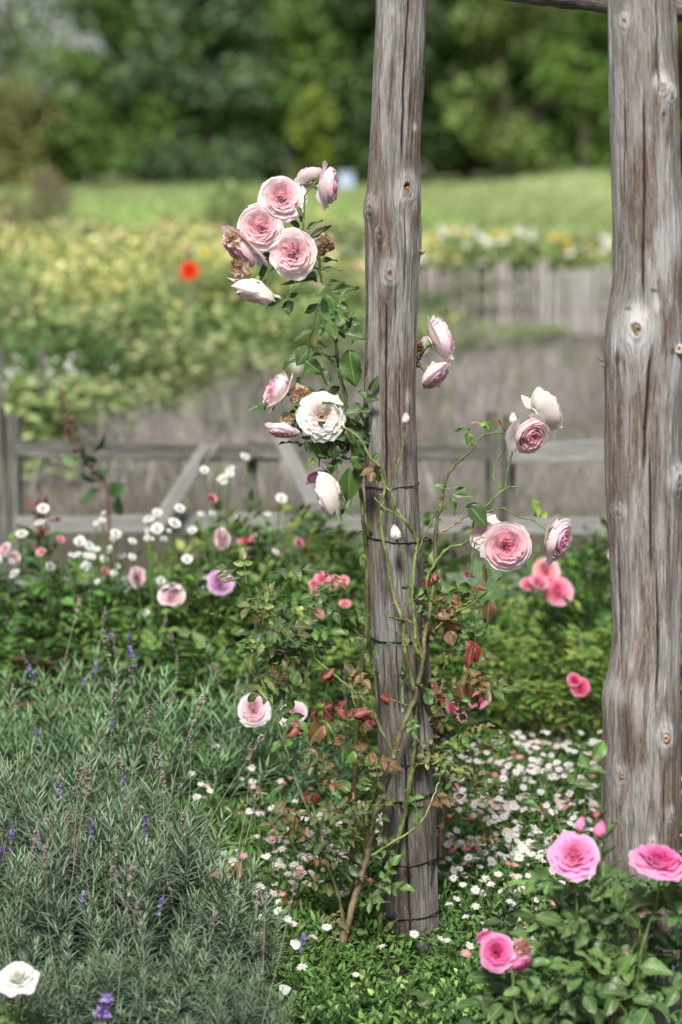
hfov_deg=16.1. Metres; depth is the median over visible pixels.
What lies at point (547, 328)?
flowering plant
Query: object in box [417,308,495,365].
flowering plant
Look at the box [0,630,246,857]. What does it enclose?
lavender plant
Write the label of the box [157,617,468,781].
rose bush
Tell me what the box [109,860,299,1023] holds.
lavender plant
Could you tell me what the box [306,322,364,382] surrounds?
flowering plant
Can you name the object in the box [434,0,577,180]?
tree
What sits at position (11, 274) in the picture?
flowering plant
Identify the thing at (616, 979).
rose bush
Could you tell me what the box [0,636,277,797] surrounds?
rose bush
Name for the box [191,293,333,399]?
flowering plant
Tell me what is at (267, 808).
daisy clump
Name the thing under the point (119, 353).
garden shrub
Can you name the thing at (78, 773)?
lavender plant
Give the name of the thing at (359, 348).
flowering plant
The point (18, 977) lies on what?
rose bush
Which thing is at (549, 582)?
rose bush
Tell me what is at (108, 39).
tree
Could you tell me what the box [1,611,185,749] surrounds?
lavender plant
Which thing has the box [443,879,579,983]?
clump
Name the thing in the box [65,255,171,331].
flowering plant
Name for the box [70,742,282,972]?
lavender plant
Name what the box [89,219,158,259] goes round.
flowering plant
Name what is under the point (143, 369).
flowering plant
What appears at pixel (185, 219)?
flowering plant
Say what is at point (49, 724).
lavender plant
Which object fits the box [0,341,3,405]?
wooden stake
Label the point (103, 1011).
lavender plant
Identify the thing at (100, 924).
lavender plant
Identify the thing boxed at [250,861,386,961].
daisy clump
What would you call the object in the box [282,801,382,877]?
daisy clump
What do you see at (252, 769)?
daisy clump
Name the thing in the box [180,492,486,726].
rose bush
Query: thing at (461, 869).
daisy clump
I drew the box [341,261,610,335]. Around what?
picket fence
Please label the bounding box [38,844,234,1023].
lavender plant
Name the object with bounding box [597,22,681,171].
tree
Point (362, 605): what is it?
rose bush
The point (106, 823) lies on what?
lavender plant
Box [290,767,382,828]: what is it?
daisy clump
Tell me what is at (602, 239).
flowering plant
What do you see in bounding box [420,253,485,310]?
flowering plant
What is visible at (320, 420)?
climbing rose
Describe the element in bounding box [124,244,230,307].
flowering plant
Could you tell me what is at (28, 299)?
flowering plant
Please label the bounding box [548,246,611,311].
flowering plant
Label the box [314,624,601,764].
rose bush
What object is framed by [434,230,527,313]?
flowering plant
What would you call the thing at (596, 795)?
daisy clump
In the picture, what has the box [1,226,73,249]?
flowering plant
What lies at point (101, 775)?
lavender plant
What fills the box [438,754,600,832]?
daisy clump
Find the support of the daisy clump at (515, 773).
on the ground at (142, 548)
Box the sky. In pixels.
[0,0,287,143]
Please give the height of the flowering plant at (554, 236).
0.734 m
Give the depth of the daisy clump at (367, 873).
4.60 m
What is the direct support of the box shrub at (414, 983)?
on the ground at (142, 548)
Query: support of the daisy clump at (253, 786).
on the ground at (142, 548)
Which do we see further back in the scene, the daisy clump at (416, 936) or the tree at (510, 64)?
the tree at (510, 64)
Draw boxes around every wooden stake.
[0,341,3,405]
[38,347,47,466]
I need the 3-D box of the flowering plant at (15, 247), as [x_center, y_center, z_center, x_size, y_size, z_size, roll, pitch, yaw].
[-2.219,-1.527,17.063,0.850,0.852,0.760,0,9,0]
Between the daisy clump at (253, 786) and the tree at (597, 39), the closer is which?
the daisy clump at (253, 786)
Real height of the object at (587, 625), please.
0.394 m
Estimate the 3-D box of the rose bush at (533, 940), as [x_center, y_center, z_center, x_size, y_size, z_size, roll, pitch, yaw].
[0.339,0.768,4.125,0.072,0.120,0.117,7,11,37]
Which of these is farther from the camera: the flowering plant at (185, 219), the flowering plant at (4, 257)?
the flowering plant at (185, 219)
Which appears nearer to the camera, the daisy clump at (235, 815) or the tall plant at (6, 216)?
the daisy clump at (235, 815)
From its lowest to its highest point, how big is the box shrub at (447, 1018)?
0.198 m
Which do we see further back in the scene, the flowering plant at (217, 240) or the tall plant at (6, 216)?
the tall plant at (6, 216)
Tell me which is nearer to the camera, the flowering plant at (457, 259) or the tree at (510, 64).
the flowering plant at (457, 259)
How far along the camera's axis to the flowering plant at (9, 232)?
17.78 m
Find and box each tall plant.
[0,187,38,231]
[27,160,74,235]
[182,208,225,257]
[202,174,256,244]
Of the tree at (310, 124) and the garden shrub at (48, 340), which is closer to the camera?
the garden shrub at (48, 340)
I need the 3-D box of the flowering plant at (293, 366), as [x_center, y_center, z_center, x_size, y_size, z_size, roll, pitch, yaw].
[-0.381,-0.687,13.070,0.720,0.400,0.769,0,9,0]
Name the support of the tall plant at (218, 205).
on the ground at (142, 548)
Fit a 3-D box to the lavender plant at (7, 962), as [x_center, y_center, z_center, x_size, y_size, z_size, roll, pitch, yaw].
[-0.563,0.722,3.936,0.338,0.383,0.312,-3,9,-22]
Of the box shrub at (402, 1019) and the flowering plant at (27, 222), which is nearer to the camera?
the box shrub at (402, 1019)
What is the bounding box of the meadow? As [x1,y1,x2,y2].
[0,167,611,243]
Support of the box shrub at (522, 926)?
on the ground at (142, 548)
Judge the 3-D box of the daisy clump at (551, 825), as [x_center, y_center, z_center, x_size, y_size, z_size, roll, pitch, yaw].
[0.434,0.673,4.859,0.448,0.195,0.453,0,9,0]
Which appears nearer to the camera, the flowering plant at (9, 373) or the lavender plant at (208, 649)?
the lavender plant at (208, 649)
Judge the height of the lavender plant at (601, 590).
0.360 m
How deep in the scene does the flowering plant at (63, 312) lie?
13.70 m
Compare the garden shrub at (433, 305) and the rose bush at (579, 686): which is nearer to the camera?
the rose bush at (579, 686)
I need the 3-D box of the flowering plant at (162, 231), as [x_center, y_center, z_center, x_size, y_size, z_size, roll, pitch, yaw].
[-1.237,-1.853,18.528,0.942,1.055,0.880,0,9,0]
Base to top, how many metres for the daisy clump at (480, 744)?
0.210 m
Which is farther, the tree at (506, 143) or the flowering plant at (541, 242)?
the tree at (506, 143)
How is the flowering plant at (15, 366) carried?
on the ground at (142, 548)
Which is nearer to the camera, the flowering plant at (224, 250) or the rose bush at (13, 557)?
the rose bush at (13, 557)
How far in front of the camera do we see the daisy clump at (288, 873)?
4.60 m
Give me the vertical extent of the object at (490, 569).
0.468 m
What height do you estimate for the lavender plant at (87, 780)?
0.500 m
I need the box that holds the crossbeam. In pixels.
[501,0,681,21]
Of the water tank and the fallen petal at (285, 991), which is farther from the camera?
the water tank
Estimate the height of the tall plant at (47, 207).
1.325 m
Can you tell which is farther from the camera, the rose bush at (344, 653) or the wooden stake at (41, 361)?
the wooden stake at (41, 361)
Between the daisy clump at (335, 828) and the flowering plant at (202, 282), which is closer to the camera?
the daisy clump at (335, 828)
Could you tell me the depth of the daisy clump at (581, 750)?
5.36 m
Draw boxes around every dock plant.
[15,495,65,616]
[58,387,125,575]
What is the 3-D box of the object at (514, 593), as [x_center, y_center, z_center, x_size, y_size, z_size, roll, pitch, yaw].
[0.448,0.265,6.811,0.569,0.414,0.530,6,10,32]
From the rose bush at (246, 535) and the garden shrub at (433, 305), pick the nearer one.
the rose bush at (246, 535)
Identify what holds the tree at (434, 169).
on the meadow
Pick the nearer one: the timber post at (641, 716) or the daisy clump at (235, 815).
the timber post at (641, 716)
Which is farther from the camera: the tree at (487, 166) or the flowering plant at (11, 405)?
the tree at (487, 166)
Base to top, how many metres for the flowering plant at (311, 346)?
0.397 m
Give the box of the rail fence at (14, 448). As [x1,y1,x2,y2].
[0,406,681,634]
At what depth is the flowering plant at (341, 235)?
21.56 m
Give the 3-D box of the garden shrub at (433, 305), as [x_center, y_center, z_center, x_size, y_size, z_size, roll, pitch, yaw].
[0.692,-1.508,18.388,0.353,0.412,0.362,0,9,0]
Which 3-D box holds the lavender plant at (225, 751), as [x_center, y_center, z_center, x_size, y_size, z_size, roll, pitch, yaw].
[-0.326,0.471,5.040,0.597,0.545,0.581,0,9,0]
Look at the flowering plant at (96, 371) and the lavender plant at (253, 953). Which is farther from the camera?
the flowering plant at (96, 371)
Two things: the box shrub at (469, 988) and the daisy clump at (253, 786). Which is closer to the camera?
the box shrub at (469, 988)
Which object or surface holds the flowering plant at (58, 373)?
on the ground at (142, 548)
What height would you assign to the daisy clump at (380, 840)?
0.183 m
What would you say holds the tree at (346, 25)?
on the meadow
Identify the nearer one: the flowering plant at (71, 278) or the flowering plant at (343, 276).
the flowering plant at (71, 278)
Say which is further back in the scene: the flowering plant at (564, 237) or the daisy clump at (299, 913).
the flowering plant at (564, 237)
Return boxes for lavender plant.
[0,599,194,862]
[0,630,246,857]
[0,663,114,853]
[0,665,122,765]
[0,683,182,995]
[0,684,212,945]
[0,694,265,992]
[0,756,111,961]
[0,764,135,1022]
[0,770,221,1023]
[0,825,96,1023]
[0,864,163,1023]
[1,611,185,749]
[17,754,292,1023]
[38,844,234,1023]
[53,605,316,835]
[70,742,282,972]
[91,993,113,1023]
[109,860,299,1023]
[114,630,331,773]
[127,625,351,818]
[129,784,308,1023]
[196,891,306,1023]
[199,669,377,817]
[277,685,380,821]
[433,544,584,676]
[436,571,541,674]
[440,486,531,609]
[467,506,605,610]
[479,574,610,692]
[517,552,681,672]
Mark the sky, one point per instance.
(58, 27)
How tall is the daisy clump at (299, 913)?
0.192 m
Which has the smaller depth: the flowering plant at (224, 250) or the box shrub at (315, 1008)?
the box shrub at (315, 1008)
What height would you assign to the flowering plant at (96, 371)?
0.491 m
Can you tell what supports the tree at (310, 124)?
on the meadow
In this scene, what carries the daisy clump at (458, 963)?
on the ground at (142, 548)
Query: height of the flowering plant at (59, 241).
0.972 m
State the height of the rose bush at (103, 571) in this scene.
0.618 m
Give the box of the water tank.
[337,172,353,189]
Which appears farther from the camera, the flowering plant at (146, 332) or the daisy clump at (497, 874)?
the flowering plant at (146, 332)
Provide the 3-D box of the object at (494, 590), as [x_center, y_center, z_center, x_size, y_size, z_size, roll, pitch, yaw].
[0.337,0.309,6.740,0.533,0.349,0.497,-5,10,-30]
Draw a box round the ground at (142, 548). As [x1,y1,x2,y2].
[0,144,681,1023]
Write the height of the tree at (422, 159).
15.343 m
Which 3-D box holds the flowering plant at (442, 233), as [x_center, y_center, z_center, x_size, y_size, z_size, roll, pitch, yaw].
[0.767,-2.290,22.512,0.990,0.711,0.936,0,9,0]
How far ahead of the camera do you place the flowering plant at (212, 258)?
16.76 m
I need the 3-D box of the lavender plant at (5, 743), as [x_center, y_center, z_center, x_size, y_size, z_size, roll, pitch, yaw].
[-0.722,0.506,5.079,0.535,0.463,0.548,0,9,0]
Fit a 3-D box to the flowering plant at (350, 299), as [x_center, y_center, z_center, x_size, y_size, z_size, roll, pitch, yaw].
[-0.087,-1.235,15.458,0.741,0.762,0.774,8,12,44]
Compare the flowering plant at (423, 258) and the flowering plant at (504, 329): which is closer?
the flowering plant at (504, 329)
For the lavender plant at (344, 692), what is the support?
on the ground at (142, 548)
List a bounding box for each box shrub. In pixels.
[255,978,433,1023]
[290,964,486,1023]
[324,1007,421,1023]
[388,959,560,1023]
[397,999,489,1023]
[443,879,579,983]
[493,880,681,1022]
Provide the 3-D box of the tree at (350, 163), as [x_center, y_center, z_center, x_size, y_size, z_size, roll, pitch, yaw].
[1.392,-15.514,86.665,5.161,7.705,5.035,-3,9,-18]
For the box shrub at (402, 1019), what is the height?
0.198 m
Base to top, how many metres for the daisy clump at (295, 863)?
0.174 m
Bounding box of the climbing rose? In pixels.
[210,160,571,995]
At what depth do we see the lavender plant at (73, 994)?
3.88 m
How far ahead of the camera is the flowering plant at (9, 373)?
11.16 m
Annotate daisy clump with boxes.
[89,782,285,880]
[106,845,328,968]
[108,738,301,826]
[131,818,305,886]
[146,778,314,851]
[146,883,374,1017]
[162,883,376,991]
[175,923,411,1023]
[182,770,358,847]
[195,838,337,904]
[202,834,381,920]
[216,871,417,1001]
[224,822,347,869]
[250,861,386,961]
[255,796,381,852]
[261,830,383,934]
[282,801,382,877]
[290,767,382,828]
[291,833,456,929]
[302,813,469,888]
[360,827,542,934]
[362,751,519,818]
[374,792,553,901]
[379,754,568,836]
[390,889,574,996]
[406,905,605,1023]
[437,793,591,886]
[438,730,578,799]
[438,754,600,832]
[438,831,587,948]
[439,846,598,950]
[457,793,601,880]
[465,729,601,810]
[484,825,679,923]
[489,759,601,829]
[516,730,681,804]
[542,815,681,863]
[574,777,681,847]
[583,851,681,955]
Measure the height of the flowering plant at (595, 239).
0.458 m
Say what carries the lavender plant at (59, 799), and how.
on the ground at (142, 548)
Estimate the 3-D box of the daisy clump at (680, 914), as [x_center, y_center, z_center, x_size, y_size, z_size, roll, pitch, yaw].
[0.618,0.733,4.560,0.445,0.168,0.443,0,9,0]
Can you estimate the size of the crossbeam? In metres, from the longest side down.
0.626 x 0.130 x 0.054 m
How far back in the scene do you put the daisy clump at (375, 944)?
4.36 m
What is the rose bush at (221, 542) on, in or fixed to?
on the ground at (142, 548)
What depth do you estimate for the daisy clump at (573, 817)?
4.81 m
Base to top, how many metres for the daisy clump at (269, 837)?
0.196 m
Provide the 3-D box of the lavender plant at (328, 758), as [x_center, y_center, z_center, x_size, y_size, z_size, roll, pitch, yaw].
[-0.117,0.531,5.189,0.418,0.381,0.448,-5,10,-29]
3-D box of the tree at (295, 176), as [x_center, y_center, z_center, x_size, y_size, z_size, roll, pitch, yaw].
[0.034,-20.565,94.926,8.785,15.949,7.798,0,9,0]
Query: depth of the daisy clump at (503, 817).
4.81 m
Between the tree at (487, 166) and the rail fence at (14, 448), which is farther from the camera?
the tree at (487, 166)
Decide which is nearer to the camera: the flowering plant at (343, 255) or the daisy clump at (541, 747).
the daisy clump at (541, 747)
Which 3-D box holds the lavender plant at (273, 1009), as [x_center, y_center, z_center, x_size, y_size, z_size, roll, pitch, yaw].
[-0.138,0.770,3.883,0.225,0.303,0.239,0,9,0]
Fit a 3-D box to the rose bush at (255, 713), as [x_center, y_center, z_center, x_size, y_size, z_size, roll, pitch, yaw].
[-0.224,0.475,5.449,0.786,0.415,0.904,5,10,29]
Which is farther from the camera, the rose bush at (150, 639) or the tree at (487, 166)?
the tree at (487, 166)
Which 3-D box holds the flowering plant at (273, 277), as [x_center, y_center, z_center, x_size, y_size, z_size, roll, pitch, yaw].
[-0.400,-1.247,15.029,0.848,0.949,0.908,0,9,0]
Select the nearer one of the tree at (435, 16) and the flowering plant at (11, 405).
the flowering plant at (11, 405)
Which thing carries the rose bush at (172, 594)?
on the ground at (142, 548)
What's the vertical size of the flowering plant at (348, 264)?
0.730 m
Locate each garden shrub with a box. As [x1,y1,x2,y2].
[0,317,157,430]
[22,331,165,434]
[417,287,454,328]
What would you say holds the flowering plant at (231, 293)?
on the ground at (142, 548)
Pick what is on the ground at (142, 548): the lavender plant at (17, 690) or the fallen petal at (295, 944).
the lavender plant at (17, 690)
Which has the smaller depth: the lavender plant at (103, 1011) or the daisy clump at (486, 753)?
the lavender plant at (103, 1011)
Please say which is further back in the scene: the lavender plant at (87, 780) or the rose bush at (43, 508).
the rose bush at (43, 508)
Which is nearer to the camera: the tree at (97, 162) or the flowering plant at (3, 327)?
the flowering plant at (3, 327)
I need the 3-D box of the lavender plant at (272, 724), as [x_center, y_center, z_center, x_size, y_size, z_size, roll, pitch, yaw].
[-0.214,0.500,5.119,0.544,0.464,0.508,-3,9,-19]
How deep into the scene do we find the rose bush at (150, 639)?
5.48 m
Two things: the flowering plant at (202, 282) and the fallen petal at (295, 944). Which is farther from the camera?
the flowering plant at (202, 282)
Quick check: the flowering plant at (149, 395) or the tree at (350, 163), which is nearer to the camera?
the flowering plant at (149, 395)
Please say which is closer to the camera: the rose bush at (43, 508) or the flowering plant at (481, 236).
the rose bush at (43, 508)
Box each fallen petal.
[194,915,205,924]
[279,984,290,994]
[290,940,300,949]
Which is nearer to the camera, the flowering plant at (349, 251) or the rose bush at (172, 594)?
the rose bush at (172, 594)
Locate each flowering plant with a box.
[0,207,30,271]
[0,217,68,273]
[0,234,75,278]
[0,239,35,287]
[0,242,81,339]
[0,273,27,312]
[0,275,99,356]
[0,312,26,356]
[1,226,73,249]
[1,333,58,368]
[2,296,116,344]
[3,334,129,367]
[3,355,55,383]
[3,361,75,464]
[4,350,76,373]
[4,357,107,461]
[4,377,139,481]
[9,372,208,477]
[11,246,140,326]
[12,219,122,289]
[26,213,116,247]
[30,351,129,424]
[36,224,169,307]
[56,303,169,389]
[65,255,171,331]
[81,281,241,396]
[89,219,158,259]
[96,328,285,430]
[97,344,213,428]
[100,232,238,355]
[117,216,187,257]
[123,202,224,259]
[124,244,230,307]
[149,293,272,410]
[158,247,217,351]
[163,220,219,249]
[170,242,255,309]
[179,226,233,264]
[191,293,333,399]
[198,266,294,375]
[207,350,332,423]
[210,246,317,307]
[212,235,340,336]
[224,341,361,410]
[246,291,364,409]
[272,334,364,388]
[274,261,364,341]
[283,216,336,258]
[301,254,364,341]
[305,209,364,275]
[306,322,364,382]
[312,238,364,306]
[321,246,364,312]
[328,247,364,307]
[361,240,455,309]
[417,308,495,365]
[417,318,458,365]
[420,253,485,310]
[422,225,492,299]
[422,230,469,302]
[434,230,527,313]
[449,227,535,301]
[450,326,499,345]
[453,329,511,350]
[462,233,564,311]
[476,325,542,345]
[491,232,594,313]
[509,323,578,344]
[513,236,576,250]
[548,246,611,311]
[550,236,604,249]
[550,242,601,303]
[556,234,611,301]
[577,235,611,310]
[593,236,611,282]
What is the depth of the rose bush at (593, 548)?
6.48 m
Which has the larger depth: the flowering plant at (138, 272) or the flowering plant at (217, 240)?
the flowering plant at (217, 240)
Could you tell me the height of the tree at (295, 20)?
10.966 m
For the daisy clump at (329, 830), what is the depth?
4.73 m
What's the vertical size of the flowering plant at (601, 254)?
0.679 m
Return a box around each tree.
[0,0,91,175]
[0,73,89,188]
[22,82,142,186]
[49,0,230,184]
[87,0,259,179]
[101,0,288,185]
[152,0,292,178]
[169,0,360,181]
[239,1,444,179]
[244,0,375,174]
[277,141,303,177]
[282,81,339,175]
[308,0,500,178]
[325,18,439,181]
[360,20,455,173]
[361,0,559,181]
[429,25,524,175]
[433,18,589,176]
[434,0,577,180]
[436,0,607,175]
[493,9,607,166]
[522,6,609,171]
[525,9,681,171]
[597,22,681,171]
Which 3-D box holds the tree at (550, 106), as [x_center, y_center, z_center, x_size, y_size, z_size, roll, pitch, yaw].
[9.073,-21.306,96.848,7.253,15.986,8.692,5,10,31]
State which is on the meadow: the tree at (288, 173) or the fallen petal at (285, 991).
the tree at (288, 173)
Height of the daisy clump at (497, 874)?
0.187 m
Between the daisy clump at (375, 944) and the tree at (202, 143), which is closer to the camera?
the daisy clump at (375, 944)
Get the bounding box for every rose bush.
[0,503,204,717]
[0,511,251,697]
[0,529,130,710]
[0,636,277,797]
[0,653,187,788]
[0,961,50,1023]
[1,503,301,726]
[1,624,358,751]
[69,465,364,730]
[88,622,376,788]
[117,453,374,698]
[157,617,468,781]
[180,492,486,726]
[217,552,436,746]
[241,554,496,747]
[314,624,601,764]
[408,740,681,1023]
[429,619,611,759]
[432,605,601,708]
[456,596,681,756]
[471,548,611,676]
[510,517,681,670]
[514,936,536,974]
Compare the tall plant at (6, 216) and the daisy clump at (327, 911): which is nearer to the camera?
the daisy clump at (327, 911)
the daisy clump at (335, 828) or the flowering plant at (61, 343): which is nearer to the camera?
the daisy clump at (335, 828)
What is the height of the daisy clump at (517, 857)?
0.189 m
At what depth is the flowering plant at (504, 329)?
17.95 m
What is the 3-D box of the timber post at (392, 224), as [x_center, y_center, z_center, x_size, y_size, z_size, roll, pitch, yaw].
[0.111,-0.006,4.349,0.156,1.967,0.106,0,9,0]
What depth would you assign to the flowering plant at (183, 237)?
21.57 m
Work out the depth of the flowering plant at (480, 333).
17.93 m
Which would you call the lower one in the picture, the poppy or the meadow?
the poppy
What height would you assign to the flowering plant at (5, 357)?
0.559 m
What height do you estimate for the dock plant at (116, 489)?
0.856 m
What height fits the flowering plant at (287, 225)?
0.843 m
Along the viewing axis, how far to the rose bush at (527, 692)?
5.78 m
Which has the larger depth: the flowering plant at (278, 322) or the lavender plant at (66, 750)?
the flowering plant at (278, 322)
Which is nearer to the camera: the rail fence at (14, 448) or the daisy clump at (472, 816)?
the daisy clump at (472, 816)
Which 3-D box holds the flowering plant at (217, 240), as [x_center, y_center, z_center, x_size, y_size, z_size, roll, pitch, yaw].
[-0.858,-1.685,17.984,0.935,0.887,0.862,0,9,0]
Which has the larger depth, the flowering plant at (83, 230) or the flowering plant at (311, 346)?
the flowering plant at (83, 230)
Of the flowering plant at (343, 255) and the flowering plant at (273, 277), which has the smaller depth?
the flowering plant at (273, 277)
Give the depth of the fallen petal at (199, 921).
4.14 m
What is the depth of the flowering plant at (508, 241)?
21.24 m
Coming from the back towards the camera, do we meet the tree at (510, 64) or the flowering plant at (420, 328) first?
the tree at (510, 64)
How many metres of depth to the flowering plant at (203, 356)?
12.54 m
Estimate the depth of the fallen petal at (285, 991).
4.03 m
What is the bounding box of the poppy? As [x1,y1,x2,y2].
[178,260,200,421]
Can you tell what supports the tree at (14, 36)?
on the meadow
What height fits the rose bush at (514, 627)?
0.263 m
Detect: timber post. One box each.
[359,0,440,970]
[597,0,681,1023]
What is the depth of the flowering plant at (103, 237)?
16.59 m
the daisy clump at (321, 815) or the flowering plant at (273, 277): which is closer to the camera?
the daisy clump at (321, 815)
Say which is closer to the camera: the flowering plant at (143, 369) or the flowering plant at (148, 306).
the flowering plant at (143, 369)
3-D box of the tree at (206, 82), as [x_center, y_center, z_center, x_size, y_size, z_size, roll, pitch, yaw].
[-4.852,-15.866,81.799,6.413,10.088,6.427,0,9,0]
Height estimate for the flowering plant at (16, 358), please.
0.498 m
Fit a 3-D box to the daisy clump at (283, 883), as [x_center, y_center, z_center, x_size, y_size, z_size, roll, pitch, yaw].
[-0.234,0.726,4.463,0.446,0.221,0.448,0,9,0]
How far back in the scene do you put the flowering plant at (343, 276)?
16.86 m
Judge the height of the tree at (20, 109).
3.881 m
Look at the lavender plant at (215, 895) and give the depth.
4.11 m
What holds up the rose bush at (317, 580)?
on the ground at (142, 548)
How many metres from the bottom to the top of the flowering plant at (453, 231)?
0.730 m
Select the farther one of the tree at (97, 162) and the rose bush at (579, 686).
the tree at (97, 162)
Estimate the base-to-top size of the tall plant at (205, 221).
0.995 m
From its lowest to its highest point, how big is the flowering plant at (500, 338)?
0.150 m
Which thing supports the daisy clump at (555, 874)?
on the ground at (142, 548)
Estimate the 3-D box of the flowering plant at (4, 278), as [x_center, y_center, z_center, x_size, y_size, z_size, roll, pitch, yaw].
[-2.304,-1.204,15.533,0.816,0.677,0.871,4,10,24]
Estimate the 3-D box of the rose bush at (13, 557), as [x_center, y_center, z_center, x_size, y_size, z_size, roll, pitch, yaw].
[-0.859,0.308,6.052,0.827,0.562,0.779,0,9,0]
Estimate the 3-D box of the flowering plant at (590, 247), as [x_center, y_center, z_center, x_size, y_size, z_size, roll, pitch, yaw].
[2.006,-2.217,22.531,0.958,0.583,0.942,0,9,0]
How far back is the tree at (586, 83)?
78.46 m
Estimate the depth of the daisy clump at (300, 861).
4.61 m
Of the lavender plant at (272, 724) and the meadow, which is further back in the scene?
the meadow
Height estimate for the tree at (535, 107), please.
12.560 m
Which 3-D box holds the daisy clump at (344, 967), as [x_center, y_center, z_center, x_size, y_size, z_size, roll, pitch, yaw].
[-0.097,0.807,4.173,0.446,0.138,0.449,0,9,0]
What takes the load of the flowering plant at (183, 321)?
on the ground at (142, 548)
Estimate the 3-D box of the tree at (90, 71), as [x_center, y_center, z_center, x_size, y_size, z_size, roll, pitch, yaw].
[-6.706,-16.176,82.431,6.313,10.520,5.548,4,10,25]
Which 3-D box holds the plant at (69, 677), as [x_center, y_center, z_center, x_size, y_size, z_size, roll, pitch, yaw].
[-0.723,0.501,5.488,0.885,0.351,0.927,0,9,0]

